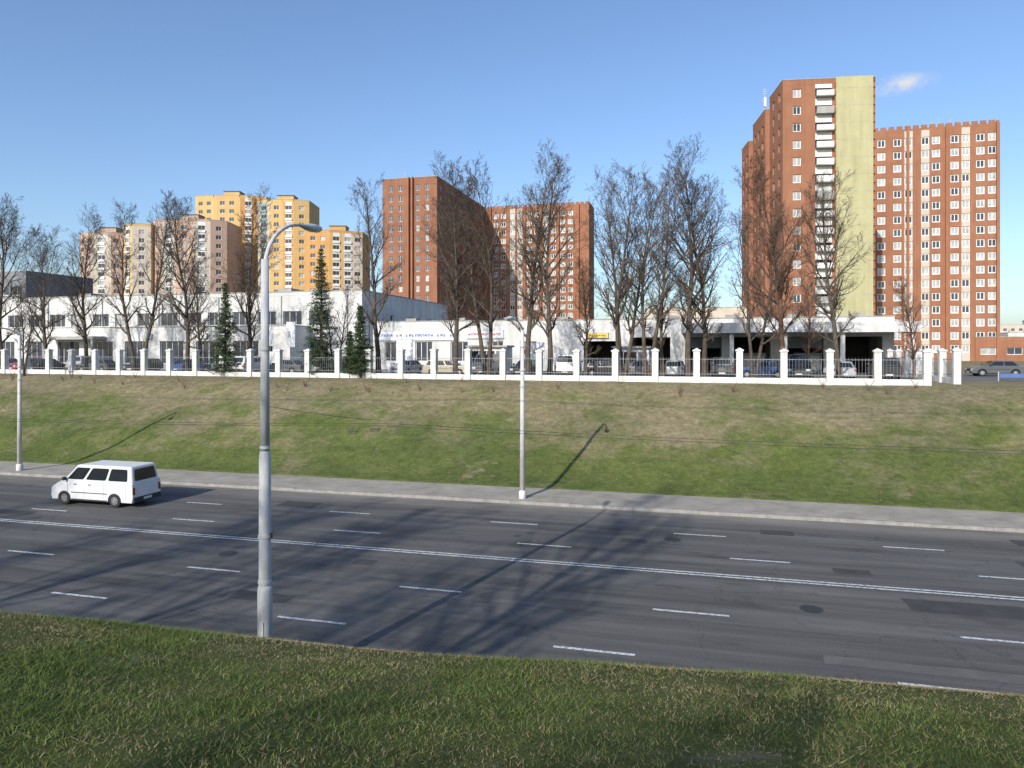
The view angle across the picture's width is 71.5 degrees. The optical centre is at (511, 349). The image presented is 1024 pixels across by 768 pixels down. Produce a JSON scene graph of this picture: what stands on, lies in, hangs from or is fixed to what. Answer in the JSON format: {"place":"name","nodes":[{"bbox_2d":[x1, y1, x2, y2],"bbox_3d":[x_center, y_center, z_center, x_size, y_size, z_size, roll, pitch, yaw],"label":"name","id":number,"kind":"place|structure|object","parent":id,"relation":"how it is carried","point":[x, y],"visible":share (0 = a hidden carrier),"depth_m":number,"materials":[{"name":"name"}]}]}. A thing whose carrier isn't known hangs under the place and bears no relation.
{"place":"outdoors","nodes":[
{"label":"outdoors","id":0,"kind":"place"},
{"bbox_2d":[80,227,123,294],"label":"peach apartment block","id":1,"kind":"structure","parent":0,"point":[105,279],"depth_m":252.17,"materials":[{"name":"paint"}]},
{"bbox_2d":[124,223,153,294],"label":"apartment block","id":2,"kind":"structure","parent":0,"point":[136,229],"depth_m":248.09,"materials":[{"name":"paint"}]},
{"bbox_2d":[153,214,241,293],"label":"peach apartment block","id":3,"kind":"structure","parent":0,"point":[221,235],"depth_m":248.58,"materials":[{"name":"paint"}]},
{"bbox_2d":[195,191,269,291],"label":"yellow apartment tower","id":4,"kind":"structure","parent":0,"point":[227,205],"depth_m":272.48,"materials":[{"name":"paint"}]},
{"bbox_2d":[258,195,318,291],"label":"yellow apartment tower","id":5,"kind":"structure","parent":0,"point":[285,210],"depth_m":261.19,"materials":[{"name":"beige paint"}]},
{"bbox_2d":[306,225,369,290],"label":"orange apartment block","id":6,"kind":"structure","parent":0,"point":[336,243],"depth_m":260.47,"materials":[{"name":"paint"}]},
{"bbox_2d":[382,171,484,319],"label":"brick slab tower","id":7,"kind":"structure","parent":0,"point":[404,199],"depth_m":206.63,"materials":[{"name":"brown brick"}]},
{"bbox_2d":[0,361,1023,767],"bbox_3d":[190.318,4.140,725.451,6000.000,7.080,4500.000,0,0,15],"label":"ground","id":8,"kind":"structure","parent":0,"point":[430,455],"depth_m":37.88,"materials":[{"name":"green plant"}]},
{"bbox_2d":[0,193,47,368],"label":"bare tree","id":9,"kind":"object","parent":8,"relation":"on","point":[4,250],"visible":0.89,"depth_m":74.59,"materials":[{"name":"brown plant"}]},
{"bbox_2d":[7,281,52,375],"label":"bare tree","id":10,"kind":"object","parent":8,"relation":"on","point":[24,365],"visible":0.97,"depth_m":66.79,"materials":[{"name":"brown plant"}]},
{"bbox_2d":[0,224,80,352],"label":"bare tree","id":11,"kind":"object","parent":8,"relation":"on","point":[44,326],"visible":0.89,"depth_m":72.86,"materials":[{"name":"brown plant"}]},
{"bbox_2d":[0,270,93,297],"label":"grey office building","id":12,"kind":"structure","parent":8,"relation":"on","point":[53,290],"depth_m":124.19,"materials":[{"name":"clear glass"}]},
{"bbox_2d":[53,202,126,369],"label":"bare tree","id":13,"kind":"object","parent":8,"relation":"on","point":[84,331],"visible":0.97,"depth_m":72.28,"materials":[{"name":"brown plant"}]},
{"bbox_2d":[90,198,194,370],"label":"bare tree","id":14,"kind":"object","parent":8,"relation":"on","point":[122,289],"visible":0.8,"depth_m":70.92,"materials":[{"name":"brown plant"}]},
{"bbox_2d":[147,189,212,370],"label":"bare tree","id":15,"kind":"object","parent":8,"relation":"on","point":[186,327],"visible":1,"depth_m":67.95,"materials":[{"name":"brown plant"}]},
{"bbox_2d":[2,288,447,364],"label":"hall","id":16,"kind":"structure","parent":8,"relation":"on","point":[288,305],"depth_m":91.97,"materials":[{"name":"white paint"}]},
{"bbox_2d":[206,282,243,374],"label":"spruce tree","id":17,"kind":"object","parent":8,"relation":"on","point":[228,365],"visible":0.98,"depth_m":64.78,"materials":[{"name":"green plant"}]},
{"bbox_2d":[206,183,286,348],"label":"bare tree","id":18,"kind":"object","parent":8,"relation":"on","point":[249,291],"visible":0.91,"depth_m":67.72,"materials":[{"name":"brown plant"}]},
{"bbox_2d":[257,223,321,637],"bbox_3d":[-5.141,2.302,16.659,0.342,10.819,2.529,0,0,15],"label":"street lamp","id":19,"kind":"object","parent":8,"relation":"on","point":[265,606],"visible":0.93,"depth_m":15.51,"materials":[{"name":"metal"}]},
{"bbox_2d":[4,369,1023,453],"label":"trolleybus wires","id":20,"kind":"object","parent":19,"relation":"attached to","point":[356,431],"visible":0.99,"depth_m":21.49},
{"bbox_2d":[297,249,342,374],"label":"spruce tree","id":21,"kind":"object","parent":8,"relation":"on","point":[320,338],"visible":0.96,"depth_m":62.82,"materials":[{"name":"green plant"}]},
{"bbox_2d":[316,279,358,372],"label":"bare tree","id":22,"kind":"object","parent":8,"relation":"on","point":[344,326],"visible":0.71,"depth_m":64.84,"materials":[{"name":"brown plant"}]},
{"bbox_2d":[340,331,355,377],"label":"spruce tree","id":23,"kind":"object","parent":8,"relation":"on","point":[346,363],"visible":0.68,"depth_m":60.82,"materials":[{"name":"green plant"}]},
{"bbox_2d":[342,305,375,377],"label":"spruce tree","id":24,"kind":"object","parent":8,"relation":"on","point":[360,346],"visible":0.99,"depth_m":60.23,"materials":[{"name":"green plant"}]},
{"bbox_2d":[345,174,404,372],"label":"bare tree","id":25,"kind":"object","parent":8,"relation":"on","point":[373,321],"visible":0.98,"depth_m":62.99,"materials":[{"name":"brown plant"}]},
{"bbox_2d":[413,151,508,373],"bbox_3d":[-4.331,-7.143,60.278,8.411,19.694,7.870,0,0,4],"label":"bare tree","id":26,"kind":"object","parent":8,"relation":"on","point":[456,280],"visible":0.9,"depth_m":60.29,"materials":[{"name":"brown plant"}]},
{"bbox_2d":[9,369,918,396],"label":"dry weeds","id":27,"kind":"object","parent":8,"relation":"on","point":[679,389],"visible":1,"depth_m":54.05,"materials":[{"name":"brown plant"}]},
{"bbox_2d":[432,151,524,374],"bbox_3d":[-2.665,-6.585,60.005,7.500,18.675,8.922,0,0,-15],"label":"bare tree","id":28,"kind":"object","parent":8,"relation":"on","point":[475,301],"visible":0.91,"depth_m":58.87,"materials":[{"name":"brown plant"}]},
{"bbox_2d":[0,347,961,385],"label":"white fence","id":29,"kind":"object","parent":8,"relation":"on","point":[949,370],"visible":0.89,"depth_m":56.63,"materials":[{"name":"concrete"}]},
{"bbox_2d":[0,375,1023,509],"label":"embankment grass","id":30,"kind":"structure","parent":8,"relation":"on","point":[684,385],"depth_m":46.81,"materials":[{"name":"plant"}]},
{"bbox_2d":[507,316,525,498],"bbox_3d":[0.212,3.035,34.593,0.378,9.269,2.849,0,0,15],"label":"street lamp","id":31,"kind":"object","parent":8,"relation":"on","point":[522,492],"visible":0.98,"depth_m":35.69,"materials":[{"name":"white metal"}]},
{"bbox_2d":[486,153,560,374],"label":"bare tree","id":32,"kind":"object","parent":8,"relation":"on","point":[530,315],"visible":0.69,"depth_m":58.50,"materials":[{"name":"brown plant"}]},
{"bbox_2d":[501,138,596,374],"bbox_3d":[3.351,-7.029,57.874,7.777,19.460,8.311,0,0,22],"label":"bare tree","id":33,"kind":"object","parent":8,"relation":"on","point":[549,320],"visible":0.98,"depth_m":57.17,"materials":[{"name":"brown plant"}]},
{"bbox_2d":[123,369,1023,381],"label":"parking lot","id":34,"kind":"structure","parent":8,"relation":"on","point":[965,377],"depth_m":63.60,"materials":[{"name":"grey asphalt"}]},
{"bbox_2d":[9,358,17,362],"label":"parked car","id":35,"kind":"object","parent":34,"relation":"on","point":[11,360],"visible":0.04,"depth_m":80.75,"materials":[{"name":"green paint"}]},
{"bbox_2d":[9,358,42,369],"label":"parked car","id":36,"kind":"object","parent":34,"relation":"on","point":[14,365],"visible":0.17,"depth_m":77.53,"materials":[{"name":"red paint"}]},
{"bbox_2d":[31,359,65,369],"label":"parked car","id":37,"kind":"object","parent":34,"relation":"on","point":[36,362],"visible":0.26,"depth_m":76.70,"materials":[{"name":"black paint"}]},
{"bbox_2d":[65,356,91,369],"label":"parked car","id":38,"kind":"object","parent":34,"relation":"on","point":[78,361],"visible":0.05,"depth_m":76.75,"materials":[{"name":"silver paint"}]},
{"bbox_2d":[77,359,115,369],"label":"parked car","id":39,"kind":"object","parent":34,"relation":"on","point":[112,364],"visible":0.48,"depth_m":75.13,"materials":[{"name":"paint"}]},
{"bbox_2d":[123,358,162,370],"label":"parked car","id":40,"kind":"object","parent":34,"relation":"on","point":[158,363],"visible":0.38,"depth_m":76.81,"materials":[{"name":"black paint"}]},
{"bbox_2d":[1,325,309,368],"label":"front annex","id":41,"kind":"object","parent":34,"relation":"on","point":[107,341],"visible":0.5,"depth_m":87.61,"materials":[{"name":"white paint"}]},
{"bbox_2d":[286,322,294,346],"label":"shop sign","id":42,"kind":"object","parent":41,"relation":"attached to","point":[290,334],"visible":1,"depth_m":81.94,"materials":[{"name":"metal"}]},
{"bbox_2d":[174,359,209,370],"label":"parked car","id":43,"kind":"object","parent":34,"relation":"on","point":[182,365],"visible":0.52,"depth_m":73.89,"materials":[{"name":"blue paint"}]},
{"bbox_2d":[180,253,219,370],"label":"bare tree","id":44,"kind":"object","parent":34,"relation":"on","point":[205,321],"visible":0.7,"depth_m":78.17,"materials":[{"name":"brown plant"}]},
{"bbox_2d":[232,356,271,371],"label":"parked car","id":45,"kind":"object","parent":34,"relation":"on","point":[256,363],"visible":0.28,"depth_m":70.53,"materials":[{"name":"white paint"}]},
{"bbox_2d":[269,360,303,371],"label":"parked car","id":46,"kind":"object","parent":34,"relation":"on","point":[296,365],"visible":0.41,"depth_m":69.28,"materials":[{"name":"paint"}]},
{"bbox_2d":[396,339,412,361],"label":"kiosk","id":47,"kind":"object","parent":34,"relation":"on","point":[406,345],"visible":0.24,"depth_m":75.17,"materials":[{"name":"metal"}]},
{"bbox_2d":[388,360,423,373],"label":"parked car","id":48,"kind":"object","parent":34,"relation":"on","point":[418,368],"visible":0.59,"depth_m":67.25,"materials":[{"name":"silver paint"}]},
{"bbox_2d":[422,360,463,373],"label":"parked car","id":49,"kind":"object","parent":34,"relation":"on","point":[426,367],"visible":0.41,"depth_m":65.42,"materials":[{"name":"beige paint"}]},
{"bbox_2d":[473,354,498,374],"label":"parked minibus","id":50,"kind":"object","parent":34,"relation":"on","point":[477,366],"visible":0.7,"depth_m":66.15,"materials":[{"name":"paint"}]},
{"bbox_2d":[475,355,498,361],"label":"windows","id":51,"kind":"structure","parent":50,"relation":"in","point":[478,356],"depth_m":66.49,"materials":[{"name":"black glass"}]},
{"bbox_2d":[466,345,514,371],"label":"market kiosk","id":52,"kind":"object","parent":34,"relation":"on","point":[476,349],"visible":0.28,"depth_m":76.24,"materials":[{"name":"white paint"}]},
{"bbox_2d":[509,360,534,374],"bbox_3d":[1.353,1.660,66.238,2.100,1.420,4.512,0,0,22],"label":"parked car","id":53,"kind":"object","parent":34,"relation":"on","point":[514,370],"visible":0.41,"depth_m":64.87,"materials":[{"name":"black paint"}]},
{"bbox_2d":[519,342,544,360],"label":"kiosk","id":54,"kind":"object","parent":34,"relation":"on","point":[536,345],"visible":0.36,"depth_m":71.65,"materials":[{"name":"metal"}]},
{"bbox_2d":[554,354,582,374],"bbox_3d":[5.171,1.380,65.031,2.220,1.980,4.962,0,0,13],"label":"parked minibus","id":55,"kind":"object","parent":34,"relation":"on","point":[560,364],"visible":0.55,"depth_m":62.77,"materials":[{"name":"white paint"}]},
{"bbox_2d":[557,356,571,361],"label":"windows","id":56,"kind":"structure","parent":55,"relation":"in","point":[560,358],"depth_m":62.79,"materials":[{"name":"black glass"}]},
{"bbox_2d":[583,360,624,375],"bbox_3d":[8.530,1.645,64.040,4.062,1.450,2.040,0,0,15],"label":"parked car","id":57,"kind":"object","parent":34,"relation":"on","point":[598,367],"visible":0.51,"depth_m":63.44,"materials":[{"name":"black paint"}]},
{"bbox_2d":[611,346,651,366],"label":"market kiosk","id":58,"kind":"object","parent":34,"relation":"on","point":[636,353],"visible":0.38,"depth_m":73.16,"materials":[{"name":"metal"}]},
{"bbox_2d":[629,360,649,375],"bbox_3d":[11.669,1.660,64.182,2.100,1.420,4.512,0,0,16],"label":"parked car","id":59,"kind":"object","parent":34,"relation":"on","point":[637,366],"visible":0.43,"depth_m":62.49,"materials":[{"name":"paint"}]},
{"bbox_2d":[664,360,684,376],"bbox_3d":[14.473,1.645,63.050,2.040,1.450,4.062,0,0,17],"label":"parked car","id":60,"kind":"object","parent":34,"relation":"on","point":[672,366],"visible":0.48,"depth_m":61.35,"materials":[{"name":"silver paint"}]},
{"bbox_2d":[709,357,735,376],"bbox_3d":[18.342,1.495,62.034,2.220,1.750,4.612,0,0,17],"label":"parked car","id":61,"kind":"object","parent":34,"relation":"on","point":[721,367],"visible":0.91,"depth_m":60.02,"materials":[{"name":"paint"}]},
{"bbox_2d":[743,361,779,377],"bbox_3d":[21.237,1.645,60.457,4.062,1.450,2.040,0,0,15],"label":"parked car","id":62,"kind":"object","parent":34,"relation":"on","point":[772,367],"visible":0.53,"depth_m":59.64,"materials":[{"name":"blue paint"}]},
{"bbox_2d":[788,354,812,377],"bbox_3d":[24.557,1.380,60.896,2.220,1.980,4.962,0,0,22],"label":"parked minibus","id":63,"kind":"object","parent":34,"relation":"on","point":[797,367],"visible":0.67,"depth_m":59.05,"materials":[{"name":"black paint"}]},
{"bbox_2d":[788,356,808,362],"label":"windows","id":64,"kind":"structure","parent":63,"relation":"in","point":[791,357],"depth_m":59.63,"materials":[{"name":"black glass"}]},
{"bbox_2d":[681,321,921,373],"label":"loading canopy","id":65,"kind":"object","parent":34,"relation":"on","point":[731,329],"visible":0.42,"depth_m":68.91,"materials":[{"name":"concrete"}]},
{"bbox_2d":[834,361,854,377],"bbox_3d":[27.312,1.660,58.789,2.100,1.420,4.512,0,0,21],"label":"parked car","id":66,"kind":"object","parent":34,"relation":"on","point":[850,368],"visible":0.33,"depth_m":57.01,"materials":[{"name":"silver paint"}]},
{"bbox_2d":[867,358,901,378],"bbox_3d":[30.297,1.495,57.950,2.220,1.750,4.612,0,0,18],"label":"parked car","id":67,"kind":"object","parent":34,"relation":"on","point":[891,368],"visible":0.62,"depth_m":55.92,"materials":[{"name":"black paint"}]},
{"bbox_2d":[965,360,1023,375],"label":"parked car","id":68,"kind":"object","parent":34,"relation":"on","point":[999,366],"visible":0.94,"depth_m":63.59,"materials":[{"name":"paint"}]},
{"bbox_2d":[998,372,1023,380],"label":"painted barrier","id":69,"kind":"object","parent":34,"relation":"on","point":[1001,375],"visible":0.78,"depth_m":53.72,"materials":[{"name":"metal"}]},
{"bbox_2d":[563,257,600,375],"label":"bare tree","id":70,"kind":"object","parent":8,"relation":"on","point":[585,306],"visible":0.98,"depth_m":61.34,"materials":[{"name":"brown plant"}]},
{"bbox_2d":[370,313,894,372],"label":"garage wing","id":71,"kind":"structure","parent":8,"relation":"on","point":[860,346],"depth_m":80.93,"materials":[{"name":"white paint"}]},
{"bbox_2d":[373,330,458,340],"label":"shop banner","id":72,"kind":"object","parent":71,"relation":"attached to","point":[420,335],"visible":0.85,"depth_m":85.52,"materials":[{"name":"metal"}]},
{"bbox_2d":[466,330,503,338],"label":"shop banner","id":73,"kind":"object","parent":71,"relation":"attached to","point":[473,334],"visible":0.77,"depth_m":83.39,"materials":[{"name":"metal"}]},
{"bbox_2d":[588,332,608,337],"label":"shop sign","id":74,"kind":"object","parent":71,"relation":"attached to","point":[603,335],"visible":0.76,"depth_m":79.87,"materials":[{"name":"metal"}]},
{"bbox_2d":[577,159,691,375],"bbox_3d":[8.884,-6.586,58.074,7.995,18.639,9.789,0,0,-33],"label":"bare tree","id":75,"kind":"object","parent":8,"relation":"on","point":[620,287],"visible":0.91,"depth_m":56.93,"materials":[{"name":"brown plant"}]},
{"bbox_2d":[609,160,707,375],"bbox_3d":[11.105,-5.768,55.410,6.818,16.977,8.111,0,0,-5],"label":"bare tree","id":76,"kind":"object","parent":8,"relation":"on","point":[657,311],"visible":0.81,"depth_m":54.58,"materials":[{"name":"brown plant"}]},
{"bbox_2d":[644,236,688,375],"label":"bare tree","id":77,"kind":"object","parent":8,"relation":"on","point":[662,339],"visible":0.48,"depth_m":56.63,"materials":[{"name":"brown plant"}]},
{"bbox_2d":[636,133,745,376],"bbox_3d":[13.265,-7.256,54.705,7.964,19.928,8.511,0,0,35],"label":"bare tree","id":78,"kind":"object","parent":8,"relation":"on","point":[688,326],"visible":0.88,"depth_m":54.82,"materials":[{"name":"brown plant"}]},
{"bbox_2d":[662,171,727,376],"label":"bare tree","id":79,"kind":"object","parent":8,"relation":"on","point":[704,328],"visible":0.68,"depth_m":56.15,"materials":[{"name":"brown plant"}]},
{"bbox_2d":[720,204,799,377],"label":"bare tree","id":80,"kind":"object","parent":8,"relation":"on","point":[751,313],"visible":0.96,"depth_m":52.84,"materials":[{"name":"brown plant"}]},
{"bbox_2d":[721,148,823,377],"bbox_3d":[19.724,-6.286,53.899,8.183,17.987,4.900,0,0,38],"label":"bare tree","id":81,"kind":"object","parent":8,"relation":"on","point":[779,303],"visible":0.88,"depth_m":53.92,"materials":[{"name":"brown plant"}]},
{"bbox_2d":[788,276,831,357],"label":"bare tree","id":82,"kind":"object","parent":8,"relation":"on","point":[810,320],"visible":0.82,"depth_m":65.60,"materials":[{"name":"brown plant"}]},
{"bbox_2d":[786,169,876,377],"bbox_3d":[23.643,-5.592,52.796,5.351,16.502,6.383,0,0,-6],"label":"bare tree","id":83,"kind":"object","parent":8,"relation":"on","point":[834,295],"visible":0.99,"depth_m":52.67,"materials":[{"name":"brown plant"}]},
{"bbox_2d":[887,276,929,378],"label":"bare tree","id":84,"kind":"object","parent":8,"relation":"on","point":[913,352],"visible":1,"depth_m":54.11,"materials":[{"name":"brown plant"}]},
{"bbox_2d":[0,475,1023,695],"bbox_3d":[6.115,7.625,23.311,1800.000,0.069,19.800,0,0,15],"label":"road","id":85,"kind":"structure","parent":0,"point":[922,606],"depth_m":23.45,"materials":[{"name":"grey asphalt"}]},
{"bbox_2d":[51,460,160,507],"bbox_3d":[-20.218,6.610,35.441,4.962,1.980,2.220,0,0,15],"label":"white minibus","id":86,"kind":"object","parent":85,"relation":"on","point":[115,484],"visible":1,"depth_m":34.60,"materials":[{"name":"paint"}]},
{"bbox_2d":[68,466,155,481],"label":"windows","id":87,"kind":"structure","parent":86,"relation":"in","point":[118,475],"depth_m":34.57,"materials":[{"name":"black glass"}]},
{"bbox_2d":[0,471,1023,532],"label":"kerb","id":88,"kind":"structure","parent":85,"relation":"on","point":[833,519],"depth_m":34.01,"materials":[{"name":"concrete"}]},
{"bbox_2d":[0,461,1023,527],"bbox_3d":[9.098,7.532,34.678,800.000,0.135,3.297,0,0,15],"label":"pavement","id":89,"kind":"structure","parent":0,"point":[940,516],"depth_m":35.75,"materials":[{"name":"grey concrete"}]},
{"bbox_2d":[0,327,22,470],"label":"street lamp","id":90,"kind":"object","parent":89,"relation":"on","point":[19,465],"visible":0.97,"depth_m":44.00,"materials":[{"name":"white metal"}]},
{"bbox_2d":[0,0,1023,324],"label":"sky","id":91,"kind":"structure","parent":0,"point":[127,101],"materials":[{"name":"blue"}]},
{"bbox_2d":[485,201,593,319],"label":"brick hostel tower","id":92,"kind":"structure","parent":0,"point":[515,308],"depth_m":244.80,"materials":[{"name":"red brick"}]},
{"bbox_2d":[644,307,746,317],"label":"cream apartment block","id":93,"kind":"structure","parent":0,"point":[722,312],"depth_m":146.19,"materials":[{"name":"paint"}]},
{"bbox_2d":[742,75,875,316],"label":"brick apartment tower","id":94,"kind":"structure","parent":0,"point":[804,130],"depth_m":124.37,"materials":[{"name":"red brick"}]},
{"bbox_2d":[875,116,999,360],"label":"brick hostel tower","id":95,"kind":"structure","parent":0,"point":[937,215],"depth_m":156.87,"materials":[{"name":"red brick"}]},
{"bbox_2d":[975,336,1023,360],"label":"brick warehouse","id":96,"kind":"structure","parent":0,"point":[1011,348],"depth_m":153.73,"materials":[{"name":"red brick"}]},
{"bbox_2d":[1000,321,1023,332],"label":"cream apartment block","id":97,"kind":"structure","parent":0,"point":[1013,328],"depth_m":374.15,"materials":[{"name":"paint"}]},
{"bbox_2d":[1000,332,1023,335],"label":"white office building","id":98,"kind":"structure","parent":0,"point":[1013,334],"depth_m":214.66,"materials":[{"name":"paint"}]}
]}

